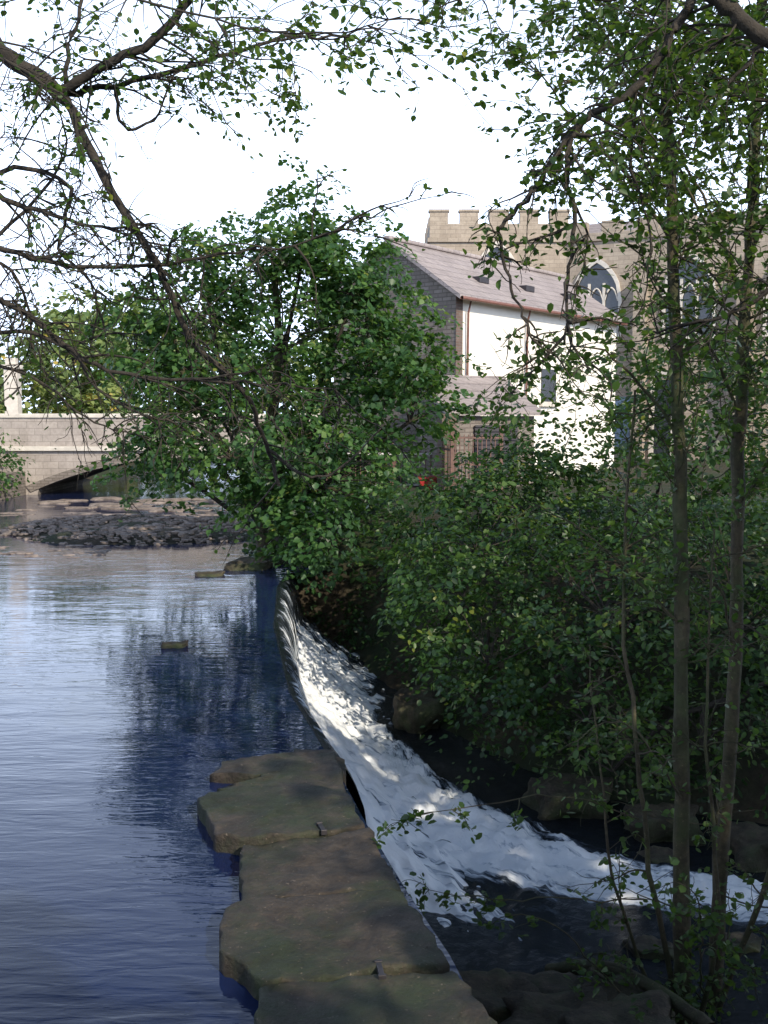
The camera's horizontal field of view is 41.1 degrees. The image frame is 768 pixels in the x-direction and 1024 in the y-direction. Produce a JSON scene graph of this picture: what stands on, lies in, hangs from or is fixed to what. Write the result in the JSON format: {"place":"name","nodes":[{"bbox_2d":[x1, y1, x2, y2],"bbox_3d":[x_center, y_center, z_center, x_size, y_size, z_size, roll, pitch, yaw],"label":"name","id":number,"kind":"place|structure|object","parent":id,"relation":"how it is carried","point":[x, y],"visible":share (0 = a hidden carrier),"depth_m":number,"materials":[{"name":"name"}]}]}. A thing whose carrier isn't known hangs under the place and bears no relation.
{"place":"outdoors","nodes":[
{"label":"outdoors","id":0,"kind":"place"},
{"bbox_2d":[0,461,462,1023],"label":"river water","id":1,"kind":"structure","parent":0,"point":[122,733],"depth_m":9.26,"materials":[{"name":"blue liquid"}]},
{"bbox_2d":[0,497,251,557],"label":"gravel bar","id":2,"kind":"object","parent":1,"relation":"in","point":[126,532],"visible":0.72,"depth_m":26.92,"materials":[{"name":"grey gravel"}]},
{"bbox_2d":[161,640,188,648],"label":"river rock","id":3,"kind":"object","parent":1,"relation":"in","point":[175,644],"visible":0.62,"depth_m":13.42,"materials":[{"name":"stone"}]},
{"bbox_2d":[194,570,224,576],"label":"river rock","id":4,"kind":"object","parent":1,"relation":"in","point":[210,573],"visible":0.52,"depth_m":19.53,"materials":[{"name":"stone"}]},
{"bbox_2d":[224,557,272,570],"bbox_3d":[-2.715,1.123,20.525,0.942,0.376,0.656,0,5,0],"label":"river rock","id":5,"kind":"object","parent":1,"relation":"in","point":[241,564],"visible":0.69,"depth_m":20.32,"materials":[{"name":"stone"}]},
{"bbox_2d":[0,0,767,413],"label":"sky","id":6,"kind":"structure","parent":0,"point":[367,133],"materials":[{"name":"white"}]},
{"bbox_2d":[10,458,767,824],"bbox_3d":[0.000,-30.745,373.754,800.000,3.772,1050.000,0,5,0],"label":"ground","id":7,"kind":"structure","parent":0,"point":[752,790],"depth_m":15.21,"materials":[{"name":"brown soil"}]},
{"bbox_2d":[3,369,21,413],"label":"shaft","id":8,"kind":"object","parent":7,"relation":"on","point":[14,406],"visible":0.31,"depth_m":46.44,"materials":[{"name":"stone"}]},
{"bbox_2d":[1,358,22,369],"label":"cap","id":9,"kind":"object","parent":8,"relation":"on","point":[13,361],"visible":0.45,"depth_m":46.33,"materials":[{"name":"stone"}]},
{"bbox_2d":[0,427,35,499],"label":"bank shrub","id":10,"kind":"object","parent":7,"relation":"on","point":[5,464],"visible":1,"depth_m":37.11,"materials":[{"name":"green plant"}]},
{"bbox_2d":[0,287,332,413],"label":"distant trees","id":11,"kind":"object","parent":7,"relation":"on","point":[87,393],"visible":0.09,"depth_m":63.08,"materials":[{"name":"green plant"}]},
{"bbox_2d":[0,414,333,499],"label":"stone bridge","id":12,"kind":"structure","parent":7,"relation":"on","point":[51,469],"depth_m":39.89,"materials":[{"name":"beige stone"}]},
{"bbox_2d":[0,0,504,565],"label":"overhanging alder tree","id":13,"kind":"object","parent":7,"relation":"on","point":[38,80],"visible":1,"depth_m":6.85,"materials":[{"name":"green plant"}]},
{"bbox_2d":[77,151,488,602],"bbox_3d":[-2.056,-2.902,21.079,8.333,8.822,6.261,0,5,0],"label":"sycamore tree","id":14,"kind":"object","parent":7,"relation":"on","point":[272,520],"visible":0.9,"depth_m":20.28,"materials":[{"name":"green plant"}]},
{"bbox_2d":[207,394,382,497],"bbox_3d":[-2.856,-1.849,33.189,6.187,3.855,12.503,0,5,0],"label":"bank shrub","id":15,"kind":"object","parent":7,"relation":"on","point":[325,439],"visible":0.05,"depth_m":28.63,"materials":[{"name":"green plant"}]},
{"bbox_2d":[197,749,496,1023],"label":"stone weir","id":16,"kind":"object","parent":7,"relation":"on","point":[321,922],"visible":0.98,"depth_m":5.97,"materials":[{"name":"stone"}]},
{"bbox_2d":[326,443,431,486],"bbox_3d":[0.290,-1.160,26.605,3.580,1.250,0.100,0,5,0],"label":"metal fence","id":17,"kind":"object","parent":7,"relation":"on","point":[394,464],"visible":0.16,"depth_m":26.58,"materials":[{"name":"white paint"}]},
{"bbox_2d":[6,467,767,818],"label":"ivy ground cover","id":18,"kind":"object","parent":7,"relation":"on","point":[700,779],"visible":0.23,"depth_m":16.57,"materials":[{"name":"green plant"}]},
{"bbox_2d":[392,686,443,733],"bbox_3d":[0.507,3.035,15.344,0.767,0.692,0.824,0,5,0],"label":"river rock","id":19,"kind":"object","parent":7,"relation":"on","point":[410,716],"visible":0.85,"depth_m":15.06,"materials":[{"name":"grey stone"}]},
{"bbox_2d":[417,476,436,488],"bbox_3d":[1.150,-0.613,25.953,0.600,0.580,0.600,0,5,0],"label":"red litter bin","id":20,"kind":"object","parent":7,"relation":"on","point":[428,480],"visible":0.17,"depth_m":25.68,"materials":[{"name":"plastic"}]},
{"bbox_2d":[450,426,502,490],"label":"iron railing gate","id":21,"kind":"structure","parent":7,"relation":"on","point":[452,453],"depth_m":24.89,"materials":[{"name":"brown metal"}]},
{"bbox_2d":[414,375,542,490],"bbox_3d":[2.349,-2.077,26.753,2.850,3.050,2.400,-2,6,-20],"label":"stone lean to","id":22,"kind":"object","parent":7,"relation":"on","point":[476,385],"visible":0.31,"depth_m":26.05,"materials":[{"name":"stone"}]},
{"bbox_2d":[355,415,624,712],"bbox_3d":[1.658,0.615,15.502,4.346,4.165,6.022,0,5,0],"label":"bank shrub","id":23,"kind":"object","parent":7,"relation":"on","point":[476,562],"visible":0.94,"depth_m":15.01,"materials":[{"name":"green plant"}]},
{"bbox_2d":[462,300,616,474],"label":"side walls","id":24,"kind":"structure","parent":7,"relation":"on","point":[486,320],"depth_m":31.31,"materials":[{"name":"white paint"}]},
{"bbox_2d":[321,240,387,310],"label":"roof back slope","id":25,"kind":"structure","parent":24,"relation":"on","point":[368,263],"depth_m":29.14,"materials":[{"name":"grey tile"}]},
{"bbox_2d":[333,247,455,478],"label":"gable wall","id":26,"kind":"structure","parent":24,"relation":"attached to","point":[442,295],"depth_m":28.38,"materials":[{"name":"stone"}]},
{"bbox_2d":[455,296,462,374],"bbox_3d":[2.037,-3.279,27.919,0.016,5.230,0.320,4,7,38],"label":"brick quoin strip","id":27,"kind":"object","parent":24,"relation":"attached to","point":[459,331],"visible":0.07,"depth_m":27.77,"materials":[{"name":"brick"}]},
{"bbox_2d":[386,241,621,321],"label":"roof front slope","id":28,"kind":"structure","parent":24,"relation":"on","point":[451,272],"depth_m":30.42,"materials":[{"name":"tile"}]},
{"bbox_2d":[383,235,565,277],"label":"ridge tiles","id":29,"kind":"object","parent":28,"relation":"on","point":[438,248],"visible":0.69,"depth_m":31.31,"materials":[{"name":"tile"}]},
{"bbox_2d":[472,276,488,283],"bbox_3d":[2.733,-6.713,29.755,0.450,0.190,0.500,4,7,38],"label":"skylight","id":30,"kind":"object","parent":28,"relation":"attached to","point":[484,280],"visible":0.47,"depth_m":29.53,"materials":[{"name":"glass"}]},
{"bbox_2d":[519,285,534,292],"bbox_3d":[4.351,-6.899,31.782,0.450,0.190,0.500,4,7,38],"label":"skylight","id":31,"kind":"object","parent":28,"relation":"attached to","point":[527,288],"visible":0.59,"depth_m":31.56,"materials":[{"name":"glass"}]},
{"bbox_2d":[460,296,627,396],"bbox_3d":[5.119,-3.597,31.440,0.373,5.221,10.150,4,7,38],"label":"gutter and downpipes","id":32,"kind":"object","parent":24,"relation":"attached to","point":[471,299],"visible":0.57,"depth_m":28.72,"materials":[{"name":"metal"}]},
{"bbox_2d":[541,369,555,401],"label":"side windows","id":33,"kind":"structure","parent":24,"relation":"attached to","point":[548,387],"depth_m":31.67,"materials":[{"name":"grey glass"}]},
{"bbox_2d":[539,402,559,406],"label":"window sills","id":34,"kind":"structure","parent":24,"relation":"attached to","point":[545,404],"depth_m":31.52,"materials":[{"name":"stone"}]},
{"bbox_2d":[507,970,586,993],"bbox_3d":[1.289,3.747,7.755,0.788,0.497,0.581,0,5,0],"label":"river rock","id":35,"kind":"object","parent":7,"relation":"on","point":[548,982],"visible":0.27,"depth_m":7.76,"materials":[{"name":"grey stone"}]},
{"bbox_2d":[500,986,611,1023],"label":"river rock","id":36,"kind":"object","parent":7,"relation":"on","point":[525,1007],"visible":0.72,"depth_m":7.12,"materials":[{"name":"grey stone"}]},
{"bbox_2d":[520,772,612,820],"bbox_3d":[2.177,3.398,12.082,1.086,0.522,0.672,0,5,0],"label":"river rock","id":37,"kind":"object","parent":7,"relation":"on","point":[546,808],"visible":0.66,"depth_m":11.89,"materials":[{"name":"grey stone"}]},
{"bbox_2d":[372,0,767,1023],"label":"alder tree","id":38,"kind":"object","parent":7,"relation":"on","point":[682,752],"visible":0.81,"depth_m":7.33,"materials":[{"name":"green plant"}]},
{"bbox_2d":[391,0,767,427],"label":"overhanging birch tree","id":39,"kind":"object","parent":7,"relation":"on","point":[753,30],"visible":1,"depth_m":4.93,"materials":[{"name":"green plant"}]},
{"bbox_2d":[420,405,767,790],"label":"bank shrub","id":40,"kind":"object","parent":7,"relation":"on","point":[565,670],"visible":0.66,"depth_m":12.62,"materials":[{"name":"green plant"}]},
{"bbox_2d":[424,208,767,460],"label":"stone church","id":41,"kind":"structure","parent":7,"relation":"on","point":[440,231],"depth_m":43.59,"materials":[{"name":"beige stone"}]},
{"bbox_2d":[481,241,514,262],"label":"belfry window frame","id":42,"kind":"structure","parent":41,"relation":"in","point":[510,255],"depth_m":44.22,"materials":[{"name":"stone"}]},
{"bbox_2d":[486,247,511,262],"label":"belfry window glass","id":43,"kind":"structure","parent":41,"relation":"in","point":[496,248],"depth_m":44.35,"materials":[{"name":"grey glass"}]},
{"bbox_2d":[455,298,767,550],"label":"elder bush","id":44,"kind":"object","parent":7,"relation":"on","point":[711,460],"visible":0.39,"depth_m":16.43,"materials":[{"name":"green plant"}]},
{"bbox_2d":[558,989,675,1023],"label":"river rock","id":45,"kind":"object","parent":7,"relation":"on","point":[607,1012],"visible":0.95,"depth_m":6.89,"materials":[{"name":"grey stone"}]},
{"bbox_2d":[580,975,675,1023],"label":"river rock","id":46,"kind":"object","parent":7,"relation":"on","point":[611,991],"visible":0.13,"depth_m":7.46,"materials":[{"name":"grey stone"}]},
{"bbox_2d":[532,567,767,799],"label":"bank shrub","id":47,"kind":"object","parent":7,"relation":"on","point":[663,695],"visible":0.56,"depth_m":11.53,"materials":[{"name":"green plant"}]},
{"bbox_2d":[623,802,706,845],"bbox_3d":[3.114,3.538,11.382,0.924,0.540,0.700,0,5,0],"label":"river rock","id":48,"kind":"object","parent":7,"relation":"on","point":[658,832],"visible":0.39,"depth_m":11.10,"materials":[{"name":"grey stone"}]},
{"bbox_2d":[586,0,767,1023],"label":"alder tree","id":49,"kind":"object","parent":7,"relation":"on","point":[740,490],"visible":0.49,"depth_m":7.55,"materials":[{"name":"green plant"}]},
{"bbox_2d":[274,574,767,1023],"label":"weir waterfall","id":50,"kind":"structure","parent":0,"point":[342,698],"depth_m":10.78,"materials":[{"name":"white liquid"}]},
{"bbox_2d":[458,968,540,1023],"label":"river rock","id":51,"kind":"object","parent":50,"relation":"in","point":[492,988],"visible":0.36,"depth_m":7.53,"materials":[{"name":"grey stone"}]},
{"bbox_2d":[544,959,714,1023],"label":"fallen log","id":52,"kind":"object","parent":50,"relation":"on","point":[681,1006],"visible":0.56,"depth_m":7.48,"materials":[{"name":"brown wood"}]},
{"bbox_2d":[621,934,673,959],"bbox_3d":[2.295,3.825,8.877,0.457,0.208,0.334,0,5,0],"label":"river rock","id":53,"kind":"object","parent":50,"relation":"in","point":[643,942],"visible":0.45,"depth_m":8.83,"materials":[{"name":"grey stone"}]},
{"bbox_2d":[637,845,672,863],"bbox_3d":[2.902,3.664,10.677,0.497,0.259,0.416,0,5,0],"label":"river rock","id":54,"kind":"object","parent":50,"relation":"in","point":[658,854],"visible":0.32,"depth_m":10.69,"materials":[{"name":"grey stone"}]},
{"bbox_2d":[725,931,761,954],"bbox_3d":[3.113,3.820,8.980,0.412,0.224,0.344,0,5,0],"label":"river rock","id":55,"kind":"object","parent":50,"relation":"in","point":[754,942],"visible":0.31,"depth_m":8.92,"materials":[{"name":"grey stone"}]},
{"bbox_2d":[730,821,767,872],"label":"river rock","id":56,"kind":"object","parent":50,"relation":"in","point":[749,844],"visible":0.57,"depth_m":10.58,"materials":[{"name":"grey stone"}]}
]}

